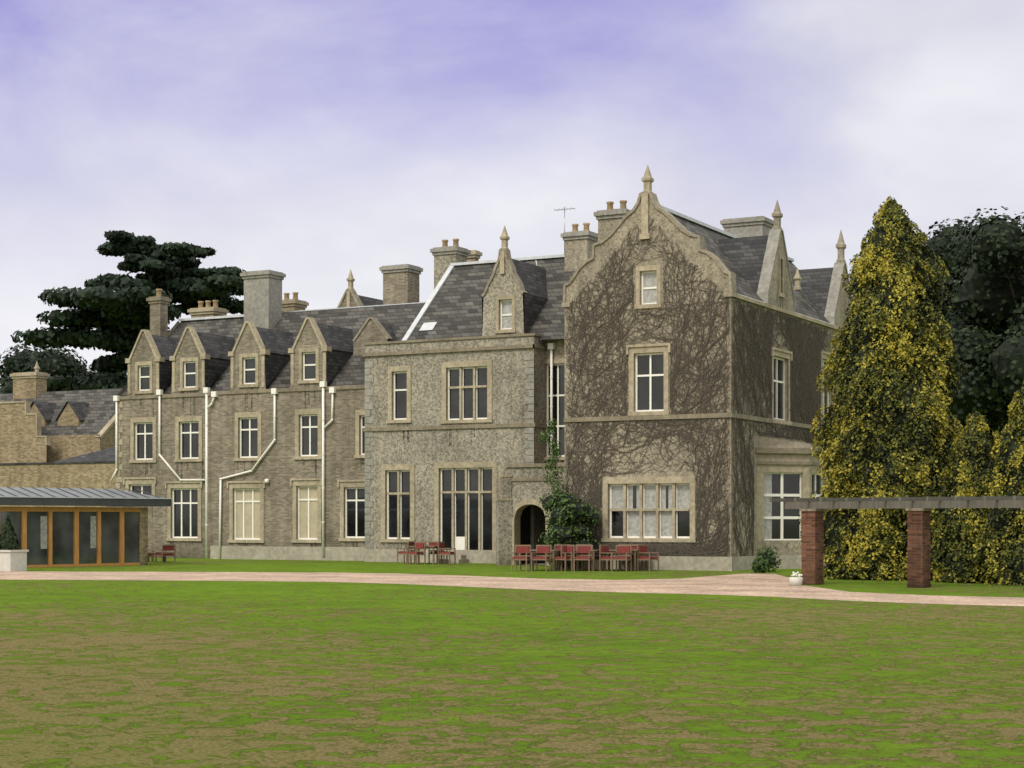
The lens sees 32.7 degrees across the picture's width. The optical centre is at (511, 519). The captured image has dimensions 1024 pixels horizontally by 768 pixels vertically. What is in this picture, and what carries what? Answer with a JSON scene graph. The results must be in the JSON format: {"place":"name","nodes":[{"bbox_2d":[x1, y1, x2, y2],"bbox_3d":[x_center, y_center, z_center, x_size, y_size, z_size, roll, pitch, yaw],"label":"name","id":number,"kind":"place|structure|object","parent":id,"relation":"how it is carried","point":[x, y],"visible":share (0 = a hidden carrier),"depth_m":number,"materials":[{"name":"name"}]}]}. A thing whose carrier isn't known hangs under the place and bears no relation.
{"place":"outdoors","nodes":[
{"label":"outdoors","id":0,"kind":"place"},
{"bbox_2d":[0,515,18,549],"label":"topiary","id":1,"kind":"object","parent":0,"point":[8,539],"visible":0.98,"depth_m":61.34,"materials":[{"name":"green plant"}]},
{"bbox_2d":[110,165,851,570],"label":"house","id":2,"kind":"structure","parent":0,"point":[272,425],"depth_m":73.58,"materials":[{"name":"stone"}]},
{"bbox_2d":[565,217,846,556],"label":"creeper vines","id":3,"kind":"object","parent":2,"relation":"attached to","point":[812,398],"visible":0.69,"depth_m":63.40,"materials":[{"name":"plant"}]},
{"bbox_2d":[0,558,1023,767],"bbox_3d":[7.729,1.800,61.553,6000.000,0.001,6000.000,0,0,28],"label":"ground","id":4,"kind":"structure","parent":0,"point":[175,674],"depth_m":20.32,"materials":[{"name":"green plant"}]},
{"bbox_2d":[0,362,122,506],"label":"outbuildings","id":5,"kind":"structure","parent":4,"relation":"on","point":[59,439],"depth_m":97.15,"materials":[{"name":"stone"}]},
{"bbox_2d":[0,344,127,393],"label":"dark tree","id":6,"kind":"object","parent":4,"relation":"on","point":[53,362],"visible":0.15,"depth_m":132.56,"materials":[{"name":"green plant"}]},
{"bbox_2d":[0,486,171,570],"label":"pavilion","id":7,"kind":"structure","parent":4,"relation":"on","point":[114,532],"depth_m":67.40,"materials":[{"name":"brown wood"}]},
{"bbox_2d":[10,230,245,390],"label":"cedar","id":8,"kind":"object","parent":4,"relation":"on","point":[118,319],"visible":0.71,"depth_m":115.22,"materials":[{"name":"green plant"}]},
{"bbox_2d":[148,541,658,571],"bbox_3d":[-4.958,1.337,69.450,25.477,0.925,6.910,0,0,38],"label":"outdoor furniture","id":9,"kind":"object","parent":4,"relation":"on","point":[571,550],"visible":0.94,"depth_m":61.66,"materials":[{"name":"brown wood"}]},
{"bbox_2d":[0,571,1023,605],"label":"gravel drive","id":10,"kind":"structure","parent":4,"relation":"on","point":[765,585],"depth_m":50.12,"materials":[{"name":"beige gravel"}]},
{"bbox_2d":[537,419,780,572],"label":"shrubs","id":11,"kind":"object","parent":4,"relation":"on","point":[570,520],"visible":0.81,"depth_m":63.29,"materials":[{"name":"green plant"}]},
{"bbox_2d":[797,196,963,581],"bbox_3d":[11.561,-3.647,53.605,5.114,12.605,5.304,0,0,28],"label":"gold conifer","id":12,"kind":"object","parent":4,"relation":"on","point":[893,431],"visible":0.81,"depth_m":52.33,"materials":[{"name":"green plant"}]},
{"bbox_2d":[769,496,1023,589],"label":"pergola","id":13,"kind":"object","parent":4,"relation":"on","point":[918,509],"visible":1,"depth_m":46.62,"materials":[{"name":"red brick"}]},
{"bbox_2d":[914,206,1023,348],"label":"dark tree","id":14,"kind":"object","parent":4,"relation":"on","point":[938,242],"visible":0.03,"depth_m":91.25,"materials":[{"name":"green plant"}]},
{"bbox_2d":[930,411,1013,583],"bbox_3d":[13.592,-0.381,50.630,2.880,5.579,2.949,0,0,28],"label":"gold conifer","id":15,"kind":"object","parent":4,"relation":"on","point":[969,472],"visible":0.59,"depth_m":49.99,"materials":[{"name":"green plant"}]},
{"bbox_2d":[941,212,1023,452],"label":"dark tree","id":16,"kind":"object","parent":4,"relation":"on","point":[990,253],"visible":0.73,"depth_m":80.86,"materials":[{"name":"green plant"}]},
{"bbox_2d":[973,381,1023,585],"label":"gold conifer","id":17,"kind":"object","parent":4,"relation":"on","point":[1001,547],"visible":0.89,"depth_m":48.46,"materials":[{"name":"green plant"}]},
{"bbox_2d":[0,0,1023,387],"label":"sky","id":18,"kind":"structure","parent":0,"point":[311,142],"materials":[{"name":"white"}]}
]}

